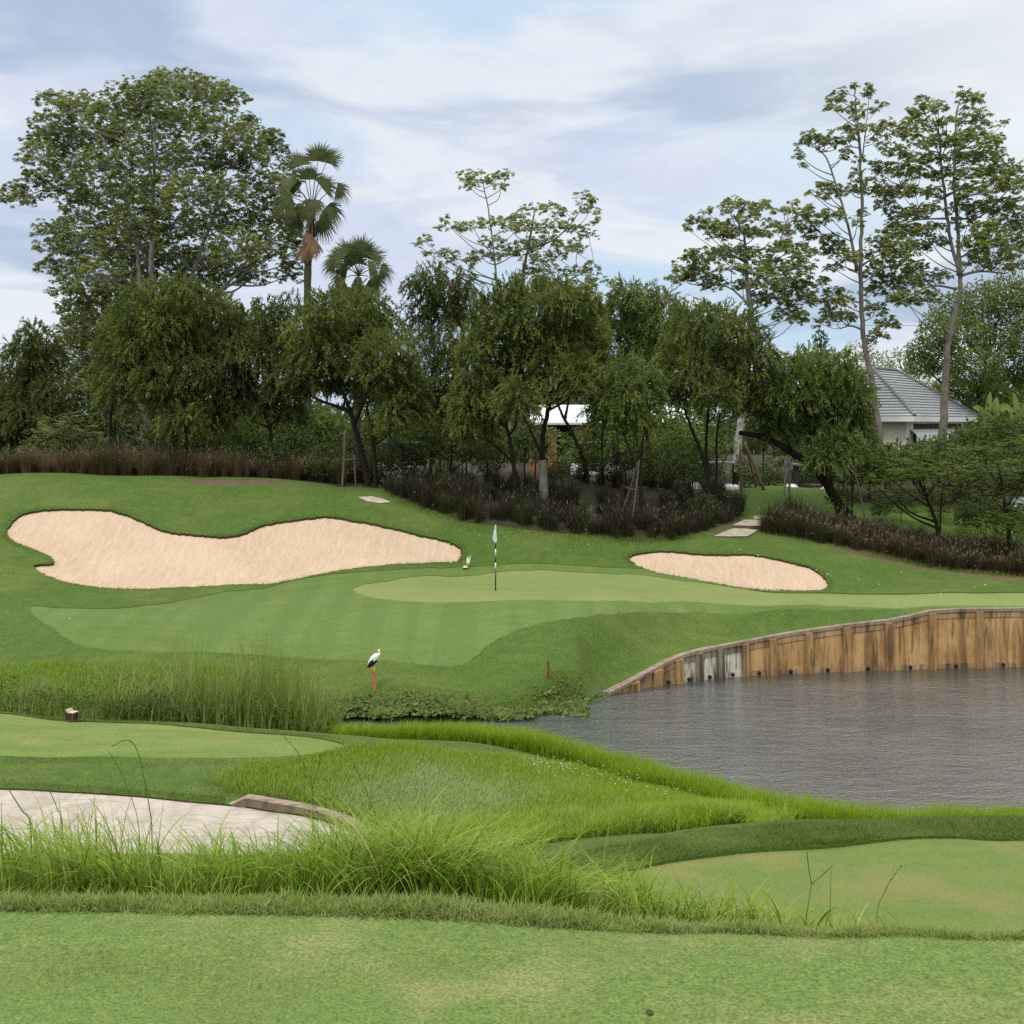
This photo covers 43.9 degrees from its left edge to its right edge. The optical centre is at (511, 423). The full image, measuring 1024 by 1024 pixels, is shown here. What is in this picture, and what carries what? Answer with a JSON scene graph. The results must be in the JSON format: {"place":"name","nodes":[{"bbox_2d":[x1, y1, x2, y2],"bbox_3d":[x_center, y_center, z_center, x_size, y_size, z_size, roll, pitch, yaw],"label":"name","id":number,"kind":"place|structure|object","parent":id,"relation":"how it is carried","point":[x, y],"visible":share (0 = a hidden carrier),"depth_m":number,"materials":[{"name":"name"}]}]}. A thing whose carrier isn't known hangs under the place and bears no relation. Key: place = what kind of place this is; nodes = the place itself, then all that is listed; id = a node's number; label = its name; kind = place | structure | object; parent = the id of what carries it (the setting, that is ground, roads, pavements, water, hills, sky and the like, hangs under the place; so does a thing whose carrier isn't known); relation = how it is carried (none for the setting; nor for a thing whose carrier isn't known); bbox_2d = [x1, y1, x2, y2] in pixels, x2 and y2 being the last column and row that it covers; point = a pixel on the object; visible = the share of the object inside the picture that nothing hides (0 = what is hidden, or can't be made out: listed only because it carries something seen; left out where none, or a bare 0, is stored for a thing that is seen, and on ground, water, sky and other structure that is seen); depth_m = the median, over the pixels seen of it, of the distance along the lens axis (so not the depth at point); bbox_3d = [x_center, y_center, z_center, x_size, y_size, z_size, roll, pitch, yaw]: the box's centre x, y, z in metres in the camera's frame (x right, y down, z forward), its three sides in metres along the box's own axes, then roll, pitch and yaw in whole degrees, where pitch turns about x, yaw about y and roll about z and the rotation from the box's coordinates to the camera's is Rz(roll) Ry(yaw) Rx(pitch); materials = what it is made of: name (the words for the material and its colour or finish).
{"place":"outdoors","nodes":[
{"label":"outdoors","id":0,"kind":"place"},
{"bbox_2d":[0,714,342,757],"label":"tee lawn","id":1,"kind":"structure","parent":0,"point":[23,736],"depth_m":25.33,"materials":[{"name":"green plant"}]},
{"bbox_2d":[0,790,349,854],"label":"cart path","id":2,"kind":"structure","parent":0,"point":[206,814],"depth_m":21.28,"materials":[{"name":"beige sand"}]},
{"bbox_2d":[229,794,367,838],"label":"kerb","id":3,"kind":"structure","parent":2,"relation":"on","point":[260,802],"depth_m":21.53,"materials":[{"name":"concrete"}]},
{"bbox_2d":[0,431,353,486],"bbox_3d":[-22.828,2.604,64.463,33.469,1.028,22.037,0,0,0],"label":"planting bed ground","id":4,"kind":"structure","parent":0,"point":[349,484],"depth_m":54.47,"materials":[{"name":"brown plant"}]},
{"bbox_2d":[0,315,76,455],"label":"weeping tree","id":5,"kind":"object","parent":4,"relation":"on","point":[36,366],"visible":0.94,"depth_m":63.22,"materials":[{"name":"green plant"}]},
{"bbox_2d":[0,376,122,458],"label":"shrub","id":6,"kind":"object","parent":4,"relation":"on","point":[80,394],"visible":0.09,"depth_m":67.99,"materials":[{"name":"green plant"}]},
{"bbox_2d":[18,411,108,456],"bbox_3d":[-21.455,1.122,59.985,5.039,3.570,4.168,0,0,0],"label":"bush","id":7,"kind":"object","parent":4,"relation":"on","point":[40,445],"visible":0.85,"depth_m":59.99,"materials":[{"name":"green plant"}]},
{"bbox_2d":[55,393,141,458],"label":"shrub","id":8,"kind":"object","parent":4,"relation":"on","point":[97,422],"visible":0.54,"depth_m":65.58,"materials":[{"name":"green plant"}]},
{"bbox_2d":[0,65,314,461],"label":"kapok tree","id":9,"kind":"object","parent":4,"relation":"on","point":[193,260],"visible":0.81,"depth_m":70.46,"materials":[{"name":"green plant"}]},
{"bbox_2d":[84,268,255,454],"bbox_3d":[-15.646,-2.126,57.712,8.415,9.858,6.226,0,0,0],"label":"weeping tree","id":10,"kind":"object","parent":4,"relation":"on","point":[176,328],"visible":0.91,"depth_m":56.39,"materials":[{"name":"green plant"}]},
{"bbox_2d":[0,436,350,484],"bbox_3d":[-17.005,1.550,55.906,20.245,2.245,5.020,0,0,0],"label":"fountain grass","id":11,"kind":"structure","parent":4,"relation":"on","point":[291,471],"depth_m":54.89,"materials":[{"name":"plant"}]},
{"bbox_2d":[141,415,229,457],"bbox_3d":[-16.213,1.091,62.889,4.573,4.171,2.515,0,0,0],"label":"shrub","id":12,"kind":"object","parent":4,"relation":"on","point":[165,441],"visible":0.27,"depth_m":62.81,"materials":[{"name":"green plant"}]},
{"bbox_2d":[184,420,262,460],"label":"shrub","id":13,"kind":"object","parent":4,"relation":"on","point":[233,440],"visible":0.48,"depth_m":61.81,"materials":[{"name":"green plant"}]},
{"bbox_2d":[202,402,274,458],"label":"shrub","id":14,"kind":"object","parent":4,"relation":"on","point":[251,431],"visible":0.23,"depth_m":67.05,"materials":[{"name":"green plant"}]},
{"bbox_2d":[217,428,290,464],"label":"shrub","id":15,"kind":"object","parent":4,"relation":"on","point":[253,443],"visible":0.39,"depth_m":61.82,"materials":[{"name":"green plant"}]},
{"bbox_2d":[211,287,310,462],"bbox_3d":[-11.312,-1.731,57.635,4.523,9.058,4.812,0,0,0],"label":"weeping tree","id":16,"kind":"object","parent":4,"relation":"on","point":[263,339],"visible":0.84,"depth_m":57.02,"materials":[{"name":"green plant"}]},
{"bbox_2d":[274,412,321,462],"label":"shrub","id":17,"kind":"object","parent":4,"relation":"on","point":[296,439],"visible":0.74,"depth_m":65.21,"materials":[{"name":"green plant"}]},
{"bbox_2d":[267,395,347,460],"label":"shrub","id":18,"kind":"object","parent":4,"relation":"on","point":[318,419],"visible":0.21,"depth_m":69.19,"materials":[{"name":"green plant"}]},
{"bbox_2d":[269,141,351,455],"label":"fan palm","id":19,"kind":"object","parent":4,"relation":"on","point":[300,218],"visible":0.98,"depth_m":68.80,"materials":[{"name":"green plant"}]},
{"bbox_2d":[308,427,369,459],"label":"shrub","id":20,"kind":"object","parent":4,"relation":"on","point":[332,443],"visible":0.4,"depth_m":62.84,"materials":[{"name":"green plant"}]},
{"bbox_2d":[288,447,394,482],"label":"fountain grass","id":21,"kind":"structure","parent":4,"relation":"on","point":[359,477],"depth_m":58.30,"materials":[{"name":"brown plant"}]},
{"bbox_2d":[332,427,397,460],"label":"shrub","id":22,"kind":"object","parent":4,"relation":"on","point":[355,445],"visible":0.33,"depth_m":61.82,"materials":[{"name":"green plant"}]},
{"bbox_2d":[179,478,291,485],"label":"bare ground","id":23,"kind":"structure","parent":0,"point":[231,482],"depth_m":53.29,"materials":[{"name":"soil"}]},
{"bbox_2d":[10,819,867,925],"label":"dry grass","id":24,"kind":"structure","parent":0,"point":[453,871],"depth_m":4.52,"materials":[{"name":"green plant"}]},
{"bbox_2d":[0,775,899,929],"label":"tall grass","id":25,"kind":"structure","parent":0,"point":[342,863],"depth_m":4.55,"materials":[{"name":"green plant"}]},
{"bbox_2d":[0,911,1023,1023],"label":"tee lawn","id":26,"kind":"structure","parent":0,"point":[869,989],"depth_m":3.69,"materials":[{"name":"green plant"}]},
{"bbox_2d":[0,426,1023,938],"bbox_3d":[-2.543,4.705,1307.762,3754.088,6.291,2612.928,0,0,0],"label":"rough lawn","id":27,"kind":"structure","parent":0,"point":[602,650],"depth_m":40.25,"materials":[{"name":"green plant"}]},
{"bbox_2d":[0,654,297,710],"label":"meadow grass","id":28,"kind":"structure","parent":27,"relation":"on","point":[68,669],"depth_m":34.89,"materials":[{"name":"green plant"}]},
{"bbox_2d":[0,665,341,733],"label":"marsh weeds","id":29,"kind":"object","parent":27,"relation":"on","point":[68,701],"visible":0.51,"depth_m":29.72,"materials":[{"name":"green plant"}]},
{"bbox_2d":[0,711,402,859],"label":"edge grass","id":30,"kind":"structure","parent":27,"relation":"on","point":[193,796],"depth_m":22.56,"materials":[{"name":"green plant"}]},
{"bbox_2d":[7,511,460,588],"bbox_3d":[-10.643,4.686,47.694,17.523,2.472,5.864,0,0,0],"label":"sand bunker","id":31,"kind":"object","parent":27,"relation":"in","point":[101,549],"visible":0.99,"depth_m":48.27},
{"bbox_2d":[271,277,438,487],"bbox_3d":[-6.936,-1.826,55.482,7.551,9.617,5.997,0,0,25],"label":"weeping tree","id":32,"kind":"object","parent":27,"relation":"on","point":[374,371],"visible":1,"depth_m":54.48,"materials":[{"name":"green plant"}]},
{"bbox_2d":[228,742,664,852],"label":"pale field grass","id":33,"kind":"structure","parent":27,"relation":"on","point":[419,776],"depth_m":22.74,"materials":[{"name":"green plant"}]},
{"bbox_2d":[333,669,609,721],"bbox_3d":[-0.764,7.155,33.421,7.866,0.947,2.482,0,0,-17],"label":"creeper","id":34,"kind":"object","parent":27,"relation":"on","point":[405,702],"visible":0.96,"depth_m":33.02,"materials":[{"name":"green plant"}]},
{"bbox_2d":[210,739,807,857],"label":"field grass","id":35,"kind":"structure","parent":27,"relation":"on","point":[679,809],"depth_m":22.58,"materials":[{"name":"green plant"}]},
{"bbox_2d":[29,564,1023,665],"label":"fairway apron","id":36,"kind":"object","parent":27,"relation":"on","point":[313,611],"visible":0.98,"depth_m":39.05,"materials":[{"name":"green plant"}]},
{"bbox_2d":[352,570,1023,607],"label":"putting green","id":37,"kind":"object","parent":36,"relation":"on","point":[544,585],"visible":1,"depth_m":42.36,"materials":[{"name":"green plant"}]},
{"bbox_2d":[327,715,1023,820],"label":"pond edge grass","id":38,"kind":"structure","parent":27,"relation":"on","point":[539,743],"depth_m":26.40,"materials":[{"name":"green plant"}]},
{"bbox_2d":[630,553,827,590],"bbox_3d":[7.739,5.374,46.156,7.317,1.089,3.534,0,0,14],"label":"sand bunker","id":39,"kind":"object","parent":27,"relation":"on","point":[753,572],"visible":0.9,"depth_m":46.58},
{"bbox_2d":[603,607,1023,695],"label":"retaining wall","id":40,"kind":"structure","parent":27,"relation":"on","point":[955,638],"depth_m":39.13,"materials":[{"name":"wood"}]},
{"bbox_2d":[878,481,926,523],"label":"shrub","id":41,"kind":"object","parent":27,"relation":"on","point":[906,502],"visible":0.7,"depth_m":54.42,"materials":[{"name":"green plant"}]},
{"bbox_2d":[950,439,1018,512],"bbox_3d":[20.735,2.498,55.998,2.305,3.713,4.192,0,0,-20],"label":"shrub","id":42,"kind":"object","parent":27,"relation":"on","point":[970,457],"visible":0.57,"depth_m":55.70,"materials":[{"name":"green plant"}]},
{"bbox_2d":[960,491,1010,538],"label":"shrub","id":43,"kind":"object","parent":27,"relation":"on","point":[983,513],"visible":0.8,"depth_m":53.26,"materials":[{"name":"green plant"}]},
{"bbox_2d":[985,438,1023,517],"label":"shrub","id":44,"kind":"object","parent":27,"relation":"on","point":[1010,459],"visible":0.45,"depth_m":55.62,"materials":[{"name":"green plant"}]},
{"bbox_2d":[986,498,1023,543],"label":"shrub","id":45,"kind":"object","parent":27,"relation":"on","point":[1011,519],"visible":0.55,"depth_m":52.78,"materials":[{"name":"green plant"}]},
{"bbox_2d":[0,878,1023,942],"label":"fringe grass","id":46,"kind":"structure","parent":0,"point":[425,906],"depth_m":4.14,"materials":[{"name":"green plant"}]},
{"bbox_2d":[0,0,1023,424],"label":"sky","id":47,"kind":"structure","parent":0,"point":[666,111],"materials":[{"name":"blue"}]},
{"bbox_2d":[47,442,1023,505],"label":"woodland ground","id":48,"kind":"structure","parent":0,"point":[863,490],"depth_m":72.78,"materials":[{"name":"green plant"}]},
{"bbox_2d":[321,233,395,448],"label":"fan palm","id":49,"kind":"object","parent":48,"relation":"on","point":[355,253],"visible":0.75,"depth_m":67.80,"materials":[{"name":"green plant"}]},
{"bbox_2d":[409,168,539,477],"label":"kapok tree","id":50,"kind":"object","parent":48,"relation":"on","point":[516,228],"visible":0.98,"depth_m":69.79,"materials":[{"name":"green plant"}]},
{"bbox_2d":[0,366,1023,462],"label":"distant wood","id":51,"kind":"object","parent":48,"relation":"on","point":[727,427],"visible":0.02,"depth_m":110.53,"materials":[{"name":"green plant"}]},
{"bbox_2d":[506,417,566,477],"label":"shrub","id":52,"kind":"object","parent":48,"relation":"on","point":[550,439],"visible":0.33,"depth_m":71.82,"materials":[{"name":"green plant"}]},
{"bbox_2d":[498,189,618,477],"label":"kapok tree","id":53,"kind":"object","parent":48,"relation":"on","point":[591,200],"visible":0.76,"depth_m":71.99,"materials":[{"name":"green plant"}]},
{"bbox_2d":[633,417,720,480],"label":"shrub","id":54,"kind":"object","parent":48,"relation":"on","point":[687,445],"visible":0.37,"depth_m":65.75,"materials":[{"name":"green plant"}]},
{"bbox_2d":[662,405,733,481],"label":"shrub","id":55,"kind":"object","parent":48,"relation":"on","point":[720,441],"visible":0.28,"depth_m":71.54,"materials":[{"name":"green plant"}]},
{"bbox_2d":[663,194,824,488],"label":"kapok tree","id":56,"kind":"object","parent":48,"relation":"on","point":[745,253],"visible":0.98,"depth_m":69.65,"materials":[{"name":"green plant"}]},
{"bbox_2d":[742,400,785,475],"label":"shrub","id":57,"kind":"object","parent":48,"relation":"on","point":[755,449],"visible":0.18,"depth_m":73.49,"materials":[{"name":"green plant"}]},
{"bbox_2d":[791,81,902,484],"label":"kapok tree","id":58,"kind":"object","parent":48,"relation":"on","point":[855,258],"visible":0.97,"depth_m":70.93,"materials":[{"name":"green plant"}]},
{"bbox_2d":[830,443,911,499],"bbox_3d":[16.213,2.206,57.574,3.811,3.031,2.096,0,0,20],"label":"shrub","id":59,"kind":"object","parent":48,"relation":"on","point":[878,472],"visible":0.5,"depth_m":57.24,"materials":[{"name":"green plant"}]},
{"bbox_2d":[795,366,979,477],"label":"house","id":60,"kind":"structure","parent":48,"relation":"on","point":[910,407],"depth_m":75.39,"materials":[{"name":"grey tile"}]},
{"bbox_2d":[833,339,958,390],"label":"broadleaf tree","id":61,"kind":"object","parent":48,"relation":"on","point":[862,360],"visible":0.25,"depth_m":97.35,"materials":[{"name":"green plant"}]},
{"bbox_2d":[860,437,941,498],"bbox_3d":[17.568,2.151,57.393,4.192,3.278,2.305,0,0,-12],"label":"shrub","id":62,"kind":"object","parent":48,"relation":"on","point":[888,446],"visible":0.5,"depth_m":57.21,"materials":[{"name":"green plant"}]},
{"bbox_2d":[863,85,1023,480],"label":"kapok tree","id":63,"kind":"object","parent":48,"relation":"on","point":[983,243],"visible":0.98,"depth_m":71.40,"materials":[{"name":"green plant"}]},
{"bbox_2d":[924,434,969,503],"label":"shrub","id":64,"kind":"object","parent":48,"relation":"on","point":[946,456],"visible":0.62,"depth_m":56.60,"materials":[{"name":"green plant"}]},
{"bbox_2d":[903,271,1023,466],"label":"broadleaf tree","id":65,"kind":"object","parent":48,"relation":"on","point":[992,368],"visible":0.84,"depth_m":83.03,"materials":[{"name":"green plant"}]},
{"bbox_2d":[937,424,990,470],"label":"shrub","id":66,"kind":"object","parent":48,"relation":"on","point":[966,436],"visible":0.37,"depth_m":58.71,"materials":[{"name":"green plant"}]},
{"bbox_2d":[959,415,1023,461],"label":"shrub","id":67,"kind":"object","parent":48,"relation":"on","point":[989,427],"visible":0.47,"depth_m":58.76,"materials":[{"name":"green plant"}]},
{"bbox_2d":[973,392,1012,474],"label":"banana plant","id":68,"kind":"object","parent":48,"relation":"on","point":[1002,406],"visible":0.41,"depth_m":63.06,"materials":[{"name":"green plant"}]},
{"bbox_2d":[378,454,751,540],"bbox_3d":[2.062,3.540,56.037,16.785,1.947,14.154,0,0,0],"label":"planting bed ground","id":69,"kind":"structure","parent":0,"point":[648,492],"depth_m":53.23,"materials":[{"name":"plant"}]},
{"bbox_2d":[376,435,430,473],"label":"shrub","id":70,"kind":"object","parent":69,"relation":"on","point":[406,455],"visible":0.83,"depth_m":57.83,"materials":[{"name":"green plant"}]},
{"bbox_2d":[388,418,458,471],"bbox_3d":[-4.160,1.260,60.098,3.811,3.377,2.096,0,0,-27],"label":"shrub","id":71,"kind":"object","parent":69,"relation":"on","point":[416,436],"visible":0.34,"depth_m":59.87,"materials":[{"name":"green plant"}]},
{"bbox_2d":[398,257,487,472],"bbox_3d":[-3.290,-2.499,62.026,4.806,11.189,4.937,0,0,0],"label":"weeping tree","id":72,"kind":"object","parent":69,"relation":"on","point":[456,310],"visible":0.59,"depth_m":61.58,"materials":[{"name":"green plant"}]},
{"bbox_2d":[413,413,496,478],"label":"tree","id":73,"kind":"object","parent":69,"relation":"on","point":[452,455],"visible":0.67,"depth_m":55.97,"materials":[{"name":"green plant"}]},
{"bbox_2d":[422,419,507,477],"bbox_3d":[-2.156,1.077,59.882,4.573,3.726,2.515,0,0,-18],"label":"shrub","id":74,"kind":"object","parent":69,"relation":"on","point":[449,443],"visible":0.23,"depth_m":59.70,"materials":[{"name":"green plant"}]},
{"bbox_2d":[459,433,515,485],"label":"shrub","id":75,"kind":"object","parent":69,"relation":"on","point":[487,463],"visible":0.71,"depth_m":56.83,"materials":[{"name":"green plant"}]},
{"bbox_2d":[504,413,549,476],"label":"shrub","id":76,"kind":"object","parent":69,"relation":"on","point":[524,444],"visible":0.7,"depth_m":59.54,"materials":[{"name":"green plant"}]},
{"bbox_2d":[436,267,618,500],"bbox_3d":[0.736,-1.570,52.831,7.740,10.062,6.531,0,0,0],"label":"weeping tree","id":77,"kind":"object","parent":69,"relation":"on","point":[571,347],"visible":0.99,"depth_m":51.93,"materials":[{"name":"green plant"}]},
{"bbox_2d":[553,350,621,483],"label":"weeping tree","id":78,"kind":"object","parent":69,"relation":"on","point":[564,416],"visible":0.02,"depth_m":57.94,"materials":[{"name":"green plant"}]},
{"bbox_2d":[571,436,608,483],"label":"shrub","id":79,"kind":"object","parent":69,"relation":"on","point":[591,456],"visible":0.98,"depth_m":57.26,"materials":[{"name":"green plant"}]},
{"bbox_2d":[576,345,671,516],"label":"weeping tree","id":80,"kind":"object","parent":69,"relation":"on","point":[634,394],"visible":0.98,"depth_m":50.97,"materials":[{"name":"green plant"}]},
{"bbox_2d":[592,430,657,485],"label":"shrub","id":81,"kind":"object","parent":69,"relation":"on","point":[615,456],"visible":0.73,"depth_m":57.94,"materials":[{"name":"green plant"}]},
{"bbox_2d":[597,272,696,486],"bbox_3d":[6.697,-1.977,60.036,5.962,10.347,4.581,0,0,25],"label":"weeping tree","id":82,"kind":"object","parent":69,"relation":"on","point":[644,312],"visible":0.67,"depth_m":59.55,"materials":[{"name":"green plant"}]},
{"bbox_2d":[626,443,689,491],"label":"shrub","id":83,"kind":"object","parent":69,"relation":"on","point":[658,463],"visible":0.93,"depth_m":56.40,"materials":[{"name":"green plant"}]},
{"bbox_2d":[660,446,711,491],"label":"shrub","id":84,"kind":"object","parent":69,"relation":"on","point":[693,453],"visible":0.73,"depth_m":56.71,"materials":[{"name":"green plant"}]},
{"bbox_2d":[651,295,791,510],"bbox_3d":[8.881,-0.913,54.118,5.956,9.525,6.124,0,0,0],"label":"weeping tree","id":85,"kind":"object","parent":69,"relation":"on","point":[720,358],"visible":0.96,"depth_m":53.05,"materials":[{"name":"green plant"}]},
{"bbox_2d":[529,405,600,472],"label":"shed","id":86,"kind":"structure","parent":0,"point":[556,421],"depth_m":80.90,"materials":[{"name":"white paint"}]},
{"bbox_2d":[339,667,1023,815],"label":"pond water","id":87,"kind":"structure","parent":0,"point":[908,738],"depth_m":31.54,"materials":[{"name":"grey liquid"}]},
{"bbox_2d":[0,605,352,732],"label":"reeds","id":88,"kind":"object","parent":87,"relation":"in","point":[265,688],"visible":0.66,"depth_m":30.16,"materials":[{"name":"green plant"}]},
{"bbox_2d":[534,813,1023,881],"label":"grass","id":89,"kind":"structure","parent":0,"point":[986,824],"depth_m":14.28,"materials":[{"name":"green plant"}]},
{"bbox_2d":[607,839,1023,931],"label":"tee lawn","id":90,"kind":"structure","parent":0,"point":[968,883],"depth_m":12.93,"materials":[{"name":"green plant"}]},
{"bbox_2d":[725,483,970,521],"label":"mown bank ground","id":91,"kind":"structure","parent":0,"point":[756,495],"depth_m":56.28,"materials":[{"name":"green plant"}]},
{"bbox_2d":[712,442,764,491],"bbox_3d":[10.450,1.994,58.956,2.369,2.359,1.226,0,0,-8],"label":"tree prop","id":92,"kind":"object","parent":91,"relation":"on","point":[750,459],"visible":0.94,"depth_m":58.96,"materials":[{"name":"wood"}]},
{"bbox_2d":[749,457,787,486],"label":"shrub","id":93,"kind":"object","parent":91,"relation":"on","point":[770,476],"visible":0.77,"depth_m":66.22,"materials":[{"name":"green plant"}]},
{"bbox_2d":[739,339,885,518],"bbox_3d":[12.795,0.404,54.503,6.269,8.236,5.416,0,0,0],"label":"weeping tree","id":94,"kind":"object","parent":91,"relation":"on","point":[834,397],"visible":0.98,"depth_m":53.45,"materials":[{"name":"green plant"}]},
{"bbox_2d":[758,492,1023,576],"bbox_3d":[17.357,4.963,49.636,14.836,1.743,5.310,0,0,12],"label":"planting bed ground","id":95,"kind":"structure","parent":0,"point":[844,546],"depth_m":49.98,"materials":[{"name":"plant"}]},
{"bbox_2d":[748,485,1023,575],"bbox_3d":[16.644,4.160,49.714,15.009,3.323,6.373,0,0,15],"label":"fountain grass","id":96,"kind":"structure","parent":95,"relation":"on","point":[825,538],"depth_m":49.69,"materials":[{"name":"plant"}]},
{"bbox_2d":[859,442,987,543],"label":"acacia tree","id":97,"kind":"object","parent":95,"relation":"on","point":[937,526],"visible":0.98,"depth_m":50.45,"materials":[{"name":"green plant"}]},
{"bbox_2d":[952,435,1023,548],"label":"acacia tree","id":98,"kind":"object","parent":95,"relation":"on","point":[1002,495],"visible":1,"depth_m":50.00,"materials":[{"name":"green plant"}]},
{"bbox_2d":[959,506,1023,558],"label":"bush","id":99,"kind":"object","parent":95,"relation":"on","point":[997,532],"visible":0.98,"depth_m":48.77,"materials":[{"name":"green plant"}]},
{"bbox_2d":[827,546,1023,581],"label":"bare ground","id":100,"kind":"structure","parent":0,"point":[914,565],"depth_m":47.40,"materials":[{"name":"brown soil"}]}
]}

